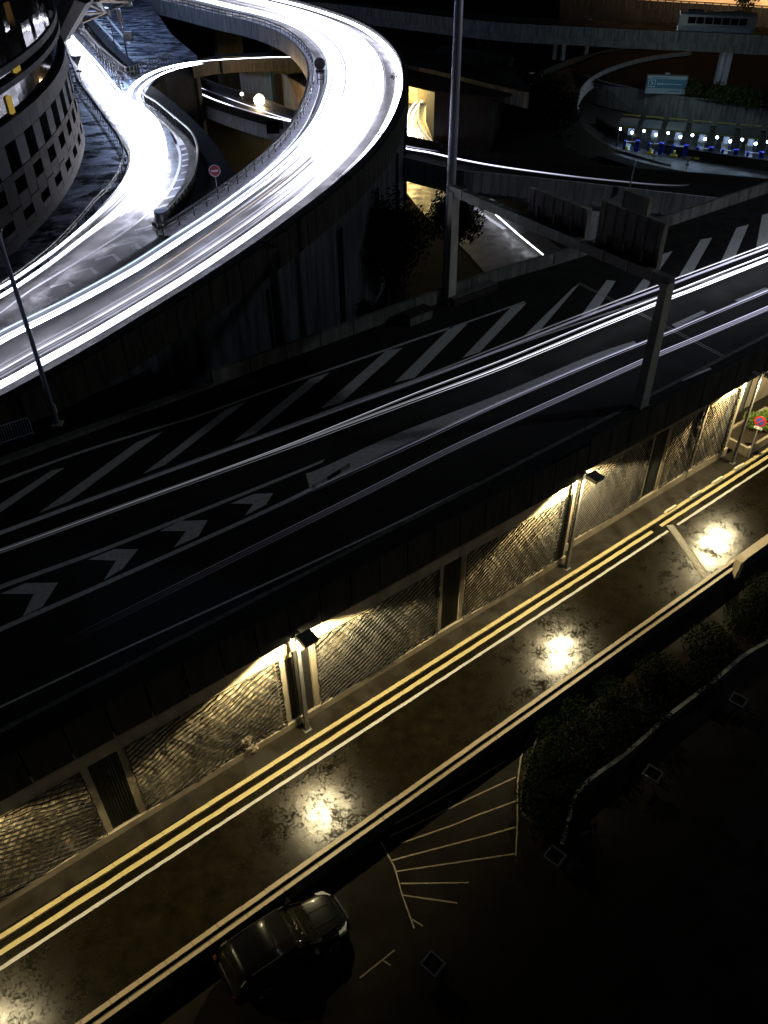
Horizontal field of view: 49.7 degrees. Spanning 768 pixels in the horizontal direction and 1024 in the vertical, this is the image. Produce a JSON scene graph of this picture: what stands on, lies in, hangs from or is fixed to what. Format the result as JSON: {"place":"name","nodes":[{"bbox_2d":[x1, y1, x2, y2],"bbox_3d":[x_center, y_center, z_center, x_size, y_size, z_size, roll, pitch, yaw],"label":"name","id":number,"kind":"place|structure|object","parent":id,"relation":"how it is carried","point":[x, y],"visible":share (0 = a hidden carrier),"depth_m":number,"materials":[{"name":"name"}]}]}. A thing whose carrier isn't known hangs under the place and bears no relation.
{"place":"outdoors","nodes":[
{"label":"outdoors","id":0,"kind":"place"},
{"bbox_2d":[0,43,127,297],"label":"wet pavement","id":1,"kind":"structure","parent":0,"point":[101,160],"depth_m":59.03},
{"bbox_2d":[0,0,84,263],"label":"office tower","id":2,"kind":"structure","parent":1,"relation":"on","point":[42,141],"depth_m":44.07,"materials":[{"name":"grey concrete"}]},
{"bbox_2d":[0,0,53,66],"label":"window pane","id":3,"kind":"structure","parent":2,"relation":"in","point":[22,22],"depth_m":42.66,"materials":[{"name":"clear glass"}]},
{"bbox_2d":[56,0,133,41],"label":"steel truss","id":4,"kind":"object","parent":2,"relation":"attached to","point":[71,14],"visible":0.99,"depth_m":59.90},
{"bbox_2d":[0,72,125,294],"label":"guard rail","id":5,"kind":"object","parent":1,"relation":"on","point":[113,179],"visible":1,"depth_m":56.15,"materials":[{"name":"grey metal"}]},
{"bbox_2d":[0,29,195,333],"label":"junction road","id":6,"kind":"structure","parent":0,"point":[146,136],"depth_m":57.11,"materials":[{"name":"asphalt"}]},
{"bbox_2d":[0,127,180,312],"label":"edge line","id":7,"kind":"object","parent":6,"relation":"on","point":[163,197],"visible":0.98,"depth_m":54.32,"materials":[{"name":"white paint"}]},
{"bbox_2d":[58,42,131,255],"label":"stone kerb","id":8,"kind":"structure","parent":6,"relation":"on","point":[80,233],"depth_m":59.22,"materials":[{"name":"grey concrete"}]},
{"bbox_2d":[50,225,156,287],"bbox_3d":[-16.943,-15.792,51.580,2.473,1.318,8.110,23,46,26],"label":"chevron marking","id":9,"kind":"object","parent":6,"relation":"on","point":[136,245],"visible":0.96,"depth_m":51.58,"materials":[{"name":"white paint"}]},
{"bbox_2d":[136,93,194,225],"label":"verge kerb","id":10,"kind":"structure","parent":6,"relation":"on","point":[175,131],"depth_m":65.47,"materials":[{"name":"grey concrete"}]},
{"bbox_2d":[53,0,207,133],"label":"plaza bank","id":11,"kind":"structure","parent":0,"point":[180,88],"depth_m":87.66,"materials":[{"name":"concrete"}]},
{"bbox_2d":[79,0,196,99],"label":"plaza","id":12,"kind":"structure","parent":0,"point":[153,37],"depth_m":95.55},
{"bbox_2d":[90,5,130,48],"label":"plaza marking","id":13,"kind":"object","parent":12,"relation":"on","point":[105,27],"visible":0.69,"depth_m":101.40,"materials":[{"name":"white paint"}]},
{"bbox_2d":[82,15,139,74],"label":"hedge box","id":14,"kind":"object","parent":12,"relation":"on","point":[106,43],"visible":0.77,"depth_m":90.61,"materials":[{"name":"concrete"}]},
{"bbox_2d":[116,9,133,55],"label":"traffic light","id":15,"kind":"object","parent":12,"relation":"on","point":[127,36],"visible":0.94,"depth_m":88.15,"materials":[{"name":"paint"}]},
{"bbox_2d":[78,28,172,78],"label":"pedestrian railing","id":16,"kind":"object","parent":12,"relation":"on","point":[114,62],"visible":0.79,"depth_m":85.17,"materials":[{"name":"metal"}]},
{"bbox_2d":[120,71,203,182],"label":"road embankment","id":17,"kind":"structure","parent":0,"point":[160,85],"depth_m":85.91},
{"bbox_2d":[192,52,529,95],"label":"branch road","id":18,"kind":"structure","parent":0,"point":[477,76],"depth_m":101.93,"materials":[{"name":"concrete"}]},
{"bbox_2d":[0,131,731,453],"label":"embankment","id":19,"kind":"structure","parent":0,"point":[240,150],"depth_m":96.93,"materials":[{"name":"black plant"}]},
{"bbox_2d":[0,369,174,456],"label":"motorway verge","id":20,"kind":"structure","parent":19,"relation":"on","point":[143,388],"depth_m":42.90,"materials":[{"name":"asphalt"}]},
{"bbox_2d":[0,417,33,443],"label":"crowd barrier","id":21,"kind":"object","parent":20,"relation":"on","point":[25,418],"visible":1,"depth_m":40.51,"materials":[{"name":"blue metal"}]},
{"bbox_2d":[0,234,63,426],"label":"lighting mast","id":22,"kind":"object","parent":20,"relation":"on","point":[57,422],"visible":0.79,"depth_m":38.73,"materials":[{"name":"grey metal"}]},
{"bbox_2d":[145,85,234,216],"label":"verge","id":23,"kind":"structure","parent":19,"relation":"on","point":[210,153],"depth_m":63.63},
{"bbox_2d":[142,88,199,227],"bbox_3d":[-16.588,-28.799,65.064,3.757,1.256,31.797,-9,41,-10],"label":"guard rail","id":24,"kind":"object","parent":23,"relation":"on","point":[160,216],"visible":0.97,"depth_m":58.80,"materials":[{"name":"metal"}]},
{"bbox_2d":[0,0,408,433],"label":"loop viaduct","id":25,"kind":"object","parent":19,"relation":"on","point":[308,276],"visible":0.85,"depth_m":52.71,"materials":[{"name":"grey concrete"}]},
{"bbox_2d":[0,0,402,395],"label":"loop ramp","id":26,"kind":"structure","parent":25,"relation":"on","point":[357,101],"depth_m":56.55,"materials":[{"name":"asphalt"}]},
{"bbox_2d":[161,0,313,235],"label":"guard rail","id":27,"kind":"object","parent":25,"relation":"on","point":[253,161],"visible":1,"depth_m":64.65,"materials":[{"name":"metal"}]},
{"bbox_2d":[314,57,324,83],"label":"round sign","id":28,"kind":"object","parent":25,"relation":"on","point":[319,63],"visible":1,"depth_m":78.45,"materials":[{"name":"metal"}]},
{"bbox_2d":[239,42,306,109],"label":"retaining wall","id":29,"kind":"structure","parent":19,"relation":"on","point":[259,82],"depth_m":115.02,"materials":[{"name":"concrete"}]},
{"bbox_2d":[363,182,436,307],"bbox_3d":[0.086,-20.494,65.352,7.802,10.211,6.933,-1,40,0],"label":"tree","id":30,"kind":"object","parent":19,"relation":"on","point":[392,236],"visible":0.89,"depth_m":63.53,"materials":[{"name":"green plant"}]},
{"bbox_2d":[417,172,486,245],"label":"tree","id":31,"kind":"object","parent":19,"relation":"on","point":[467,217],"visible":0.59,"depth_m":70.26,"materials":[{"name":"green plant"}]},
{"bbox_2d":[442,0,463,286],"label":"lighting mast","id":32,"kind":"object","parent":19,"relation":"on","point":[455,93],"visible":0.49,"depth_m":45.88,"materials":[{"name":"grey metal"}]},
{"bbox_2d":[396,44,526,150],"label":"tunnel","id":33,"kind":"structure","parent":19,"relation":"on","point":[481,112],"depth_m":100.14,"materials":[{"name":"concrete"}]},
{"bbox_2d":[192,56,529,108],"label":"branch bridge","id":34,"kind":"structure","parent":33,"relation":"on","point":[234,64],"depth_m":97.37,"materials":[{"name":"concrete"}]},
{"bbox_2d":[200,77,767,240],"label":"bridge","id":35,"kind":"structure","parent":19,"relation":"on","point":[503,186],"depth_m":73.33,"materials":[{"name":"grey concrete"}]},
{"bbox_2d":[266,120,279,135],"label":"square sign","id":36,"kind":"object","parent":35,"relation":"on","point":[272,126],"visible":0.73,"depth_m":85.23,"materials":[{"name":"metal"}]},
{"bbox_2d":[501,69,581,138],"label":"tree","id":37,"kind":"object","parent":19,"relation":"on","point":[546,104],"visible":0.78,"depth_m":106.52,"materials":[{"name":"green plant"}]},
{"bbox_2d":[0,452,767,1023],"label":"street","id":38,"kind":"structure","parent":0,"point":[90,962],"depth_m":33.66,"materials":[{"name":"asphalt"}]},
{"bbox_2d":[0,531,652,954],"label":"yellow line","id":39,"kind":"object","parent":38,"relation":"on","point":[202,821],"visible":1,"depth_m":34.15,"materials":[{"name":"paint"}]},
{"bbox_2d":[0,530,668,970],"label":"white edge line","id":40,"kind":"object","parent":38,"relation":"on","point":[76,918],"visible":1,"depth_m":33.89,"materials":[{"name":"paint"}]},
{"bbox_2d":[0,333,767,907],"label":"retaining wall","id":41,"kind":"structure","parent":38,"relation":"on","point":[378,605],"depth_m":33.57,"materials":[{"name":"concrete"}]},
{"bbox_2d":[0,193,767,776],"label":"highway","id":42,"kind":"structure","parent":41,"relation":"on","point":[346,509],"depth_m":39.56,"materials":[{"name":"asphalt"}]},
{"bbox_2d":[1,493,272,615],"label":"chevron marking","id":43,"kind":"object","parent":42,"relation":"on","point":[41,592],"visible":1,"depth_m":33.99,"materials":[{"name":"white paint"}]},
{"bbox_2d":[0,460,323,588],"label":"lane line","id":44,"kind":"object","parent":42,"relation":"on","point":[32,575],"visible":1,"depth_m":34.97,"materials":[{"name":"white paint"}]},
{"bbox_2d":[0,463,349,631],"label":"lane line","id":45,"kind":"object","parent":42,"relation":"on","point":[66,600],"visible":1,"depth_m":33.74,"materials":[{"name":"white paint"}]},
{"bbox_2d":[0,483,475,707],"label":"kerb line","id":46,"kind":"object","parent":42,"relation":"on","point":[28,693],"visible":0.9,"depth_m":31.80,"materials":[{"name":"white paint"}]},
{"bbox_2d":[0,301,524,482],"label":"hatching border","id":47,"kind":"object","parent":42,"relation":"on","point":[79,452],"visible":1,"depth_m":42.56,"materials":[{"name":"white paint"}]},
{"bbox_2d":[0,181,767,465],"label":"motorway parapet","id":48,"kind":"structure","parent":42,"relation":"on","point":[262,359],"depth_m":47.89,"materials":[{"name":"grey concrete"}]},
{"bbox_2d":[0,214,767,512],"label":"hatching","id":49,"kind":"object","parent":42,"relation":"on","point":[417,367],"visible":0.96,"depth_m":45.26,"materials":[{"name":"white paint"}]},
{"bbox_2d":[0,259,767,534],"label":"lane line","id":50,"kind":"object","parent":42,"relation":"on","point":[194,461],"visible":0.96,"depth_m":41.48,"materials":[{"name":"white paint"}]},
{"bbox_2d":[401,303,433,326],"bbox_3d":[1.981,-11.631,49.344,1.800,0.775,0.900,-27,47,-27],"label":"utility cabinet","id":51,"kind":"object","parent":42,"relation":"on","point":[418,314],"visible":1,"depth_m":49.04,"materials":[{"name":"grey metal"}]},
{"bbox_2d":[306,341,636,490],"bbox_3d":[5.214,-5.563,42.477,22.119,0.001,1.250,-26,46,-27],"label":"wide line","id":52,"kind":"object","parent":42,"relation":"on","point":[369,453],"visible":1,"depth_m":40.99,"materials":[{"name":"white paint"}]},
{"bbox_2d":[450,280,497,305],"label":"concrete plinth","id":53,"kind":"structure","parent":42,"relation":"on","point":[473,292],"depth_m":51.50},
{"bbox_2d":[442,184,674,409],"bbox_3d":[8.469,-11.850,44.423,0.800,7.050,15.802,-26,46,-27],"label":"sign gantry","id":54,"kind":"object","parent":42,"relation":"on","point":[664,281],"visible":0.97,"depth_m":41.26,"materials":[{"name":"metal"}]},
{"bbox_2d":[527,186,592,252],"bbox_3d":[8.755,-14.873,42.156,0.470,2.190,4.029,-26,46,-27],"label":"direction sign","id":55,"kind":"object","parent":54,"relation":"attached to","point":[564,213],"visible":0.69,"depth_m":41.77,"materials":[{"name":"metal"}]},
{"bbox_2d":[595,189,668,268],"bbox_3d":[11.475,-13.119,38.819,0.470,3.570,3.788,-26,46,-27],"label":"direction sign","id":56,"kind":"object","parent":54,"relation":"attached to","point":[631,227],"visible":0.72,"depth_m":38.52,"materials":[{"name":"metal"}]},
{"bbox_2d":[672,288,767,380],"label":"lane marking","id":57,"kind":"object","parent":42,"relation":"on","point":[681,322],"visible":1,"depth_m":49.63,"materials":[{"name":"white paint"}]},
{"bbox_2d":[0,448,767,941],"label":"kerb","id":58,"kind":"structure","parent":38,"relation":"on","point":[280,758],"depth_m":35.26,"materials":[{"name":"yellow stone"}]},
{"bbox_2d":[75,534,767,1023],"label":"kerb","id":59,"kind":"structure","parent":38,"relation":"on","point":[347,834],"depth_m":32.42,"materials":[{"name":"concrete"}]},
{"bbox_2d":[666,524,711,579],"bbox_3d":[16.076,2.084,43.817,0.400,0.030,4.348,-8,41,-8],"label":"stop line","id":60,"kind":"object","parent":38,"relation":"on","point":[678,539],"visible":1,"depth_m":43.80,"materials":[{"name":"paint"}]},
{"bbox_2d":[660,455,767,526],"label":"yellow line","id":61,"kind":"object","parent":38,"relation":"on","point":[713,492],"visible":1,"depth_m":47.65,"materials":[{"name":"paint"}]},
{"bbox_2d":[677,464,767,524],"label":"white edge line","id":62,"kind":"object","parent":38,"relation":"on","point":[719,497],"visible":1,"depth_m":47.33,"materials":[{"name":"paint"}]},
{"bbox_2d":[0,444,767,933],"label":"pavement","id":63,"kind":"structure","parent":0,"point":[36,898],"depth_m":36.19,"materials":[{"name":"concrete"}]},
{"bbox_2d":[294,629,318,733],"bbox_3d":[-2.981,6.979,33.222,0.640,6.280,0.980,-27,47,-27],"label":"street lamp","id":64,"kind":"object","parent":63,"relation":"on","point":[305,639],"visible":1,"depth_m":32.36,"materials":[{"name":"grey metal"}]},
{"bbox_2d":[563,470,604,570],"bbox_3d":[9.705,0.616,40.595,0.640,6.280,0.980,-27,47,-27],"label":"street lamp","id":65,"kind":"object","parent":63,"relation":"on","point":[595,477],"visible":1,"depth_m":39.91,"materials":[{"name":"grey metal"}]},
{"bbox_2d":[729,371,767,464],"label":"street lamp","id":66,"kind":"object","parent":63,"relation":"on","point":[732,462],"visible":1,"depth_m":47.46,"materials":[{"name":"grey metal"}]},
{"bbox_2d":[120,552,767,1023],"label":"car park","id":67,"kind":"structure","parent":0,"point":[652,908],"depth_m":30.57,"materials":[{"name":"asphalt"}]},
{"bbox_2d":[212,891,349,1005],"bbox_3d":[-3.420,14.762,28.563,4.637,1.843,2.320,-23,45,-25],"label":"parked car","id":68,"kind":"object","parent":67,"relation":"on","point":[258,960],"visible":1,"depth_m":27.87,"materials":[{"name":"black paint"}]},
{"bbox_2d":[91,568,733,1023],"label":"wall","id":69,"kind":"structure","parent":67,"relation":"on","point":[137,1000],"depth_m":32.36,"materials":[{"name":"concrete"}]},
{"bbox_2d":[419,950,456,986],"bbox_3d":[1.838,15.691,28.284,1.140,0.700,0.620,29,48,30],"label":"manhole cover","id":70,"kind":"object","parent":67,"relation":"on","point":[432,964],"visible":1,"depth_m":28.12,"materials":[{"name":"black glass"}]},
{"bbox_2d":[359,720,538,977],"bbox_3d":[3.194,12.501,32.581,13.039,0.001,4.000,-28,47,-29],"label":"parking line","id":71,"kind":"object","parent":67,"relation":"on","point":[515,853],"visible":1,"depth_m":32.26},
{"bbox_2d":[543,844,576,875],"bbox_3d":[6.580,13.214,31.156,1.140,0.700,0.620,29,48,30],"label":"floodlight","id":72,"kind":"object","parent":67,"relation":"on","point":[554,856],"visible":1,"depth_m":30.99,"materials":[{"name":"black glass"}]},
{"bbox_2d":[514,573,767,849],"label":"hedge","id":73,"kind":"object","parent":67,"relation":"on","point":[570,758],"visible":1,"depth_m":35.64,"materials":[{"name":"green plant"}]},
{"bbox_2d":[641,763,673,790],"bbox_3d":[11.095,10.954,33.774,1.140,0.700,0.620,29,48,30],"label":"floodlight","id":74,"kind":"object","parent":67,"relation":"on","point":[652,774],"visible":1,"depth_m":33.61,"materials":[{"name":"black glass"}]},
{"bbox_2d":[559,639,767,850],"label":"curb","id":75,"kind":"structure","parent":67,"relation":"on","point":[639,744],"depth_m":35.63,"materials":[{"name":"concrete"}]},
{"bbox_2d":[731,555,746,578],"bbox_3d":[18.226,2.869,42.807,0.430,1.280,0.430,-27,47,-27],"label":"concrete post","id":76,"kind":"object","parent":67,"relation":"on","point":[738,564],"visible":0.96,"depth_m":42.57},
{"bbox_2d":[728,692,757,714],"bbox_3d":[15.726,8.595,36.508,1.140,0.700,0.620,29,48,30],"label":"floodlight","id":77,"kind":"object","parent":67,"relation":"on","point":[737,700],"visible":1,"depth_m":36.35,"materials":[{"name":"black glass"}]},
{"bbox_2d":[741,537,767,570],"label":"wall","id":78,"kind":"structure","parent":67,"relation":"on","point":[755,552],"depth_m":43.62,"materials":[{"name":"concrete"}]},
{"bbox_2d":[159,0,767,166],"bbox_3d":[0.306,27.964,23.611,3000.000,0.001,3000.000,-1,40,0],"label":"ground","id":79,"kind":"structure","parent":0,"point":[195,39],"depth_m":174.22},
{"bbox_2d":[201,84,751,196],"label":"bridge road","id":80,"kind":"structure","parent":0,"point":[493,166],"depth_m":75.09,"materials":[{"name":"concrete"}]},
{"bbox_2d":[407,103,560,271],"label":"underpass road","id":81,"kind":"structure","parent":0,"point":[493,246],"depth_m":79.31,"materials":[{"name":"asphalt"}]},
{"bbox_2d":[417,99,438,141],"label":"stone kerb","id":82,"kind":"structure","parent":81,"relation":"on","point":[428,136],"depth_m":106.33,"materials":[{"name":"stone"}]},
{"bbox_2d":[534,61,618,158],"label":"ring ramp","id":83,"kind":"structure","parent":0,"point":[581,140],"depth_m":110.89,"materials":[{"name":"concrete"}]},
{"bbox_2d":[533,48,630,78],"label":"ring ramp wall","id":84,"kind":"structure","parent":83,"relation":"on","point":[553,68],"depth_m":141.25,"materials":[{"name":"grey concrete"}]},
{"bbox_2d":[577,51,691,110],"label":"ring ramp wall","id":85,"kind":"structure","parent":83,"relation":"on","point":[587,86],"depth_m":136.13,"materials":[{"name":"grey concrete"}]},
{"bbox_2d":[603,142,671,162],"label":"service edge","id":86,"kind":"object","parent":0,"point":[641,154],"visible":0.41,"depth_m":112.00,"materials":[{"name":"grey concrete"}]},
{"bbox_2d":[601,153,679,170],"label":"service road","id":87,"kind":"structure","parent":0,"point":[620,159],"depth_m":109.52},
{"bbox_2d":[575,47,767,107],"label":"terrace","id":88,"kind":"structure","parent":0,"point":[751,69],"depth_m":136.20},
{"bbox_2d":[306,1,767,84],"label":"viaduct","id":89,"kind":"object","parent":88,"relation":"on","point":[556,36],"visible":0.85,"depth_m":126.79,"materials":[{"name":"grey concrete"}]},
{"bbox_2d":[302,0,767,40],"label":"viaduct road","id":90,"kind":"structure","parent":89,"relation":"on","point":[598,24],"depth_m":133.44,"materials":[{"name":"concrete"}]},
{"bbox_2d":[677,9,757,36],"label":"coach","id":91,"kind":"object","parent":90,"relation":"on","point":[717,22],"visible":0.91,"depth_m":121.21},
{"bbox_2d":[688,17,747,25],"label":"side window","id":92,"kind":"structure","parent":91,"relation":"in","point":[700,20],"depth_m":121.01,"materials":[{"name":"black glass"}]},
{"bbox_2d":[559,0,767,26],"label":"building","id":93,"kind":"structure","parent":88,"relation":"on","point":[659,11],"depth_m":154.41,"materials":[{"name":"concrete"}]},
{"bbox_2d":[671,73,767,110],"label":"ground cover","id":94,"kind":"object","parent":88,"relation":"on","point":[746,94],"visible":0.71,"depth_m":119.88,"materials":[{"name":"green plant"}]},
{"bbox_2d":[578,100,767,177],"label":"toll plaza","id":95,"kind":"structure","parent":0,"point":[590,112],"depth_m":116.80,"materials":[{"name":"concrete"}]},
{"bbox_2d":[616,114,640,149],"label":"toll canopy","id":96,"kind":"object","parent":95,"relation":"on","point":[631,124],"visible":0.98,"depth_m":113.91,"materials":[{"name":"metal"}]},
{"bbox_2d":[639,116,663,150],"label":"toll canopy","id":97,"kind":"object","parent":95,"relation":"on","point":[654,126],"visible":0.98,"depth_m":113.10,"materials":[{"name":"metal"}]},
{"bbox_2d":[582,74,767,130],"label":"retaining wall","id":98,"kind":"structure","parent":95,"relation":"on","point":[633,100],"depth_m":123.80,"materials":[{"name":"grey concrete"}]},
{"bbox_2d":[644,72,688,95],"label":"billboard","id":99,"kind":"object","parent":98,"relation":"attached to","point":[663,84],"visible":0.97,"depth_m":122.55,"materials":[{"name":"teal metal"}]},
{"bbox_2d":[663,118,687,152],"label":"toll canopy","id":100,"kind":"object","parent":95,"relation":"on","point":[678,128],"visible":1,"depth_m":112.30,"materials":[{"name":"metal"}]},
{"bbox_2d":[595,117,767,169],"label":"barrier wall","id":101,"kind":"structure","parent":95,"relation":"on","point":[613,131],"depth_m":110.93,"materials":[{"name":"concrete"}]},
{"bbox_2d":[689,120,711,149],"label":"toll canopy","id":102,"kind":"object","parent":95,"relation":"on","point":[702,130],"visible":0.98,"depth_m":111.24,"materials":[{"name":"metal"}]},
{"bbox_2d":[713,122,735,153],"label":"toll canopy","id":103,"kind":"object","parent":95,"relation":"on","point":[727,133],"visible":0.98,"depth_m":110.72,"materials":[{"name":"metal"}]},
{"bbox_2d":[738,124,760,156],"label":"toll canopy","id":104,"kind":"object","parent":95,"relation":"on","point":[751,135],"visible":0.98,"depth_m":109.85,"materials":[{"name":"metal"}]},
{"bbox_2d":[734,395,767,423],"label":"pavement","id":105,"kind":"structure","parent":0,"point":[761,403],"depth_m":54.06,"materials":[{"name":"concrete"}]},
{"bbox_2d":[727,406,767,456],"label":"planter","id":106,"kind":"object","parent":105,"relation":"on","point":[761,439],"visible":0.52,"depth_m":50.60,"materials":[{"name":"concrete"}]},
{"bbox_2d":[743,408,767,431],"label":"shrub","id":107,"kind":"object","parent":106,"relation":"in","point":[753,416],"visible":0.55,"depth_m":50.86,"materials":[{"name":"green plant"}]},
{"bbox_2d":[738,371,767,412],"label":"building corner","id":108,"kind":"object","parent":105,"relation":"on","point":[762,391],"visible":0.15,"depth_m":53.59,"materials":[{"name":"concrete"}]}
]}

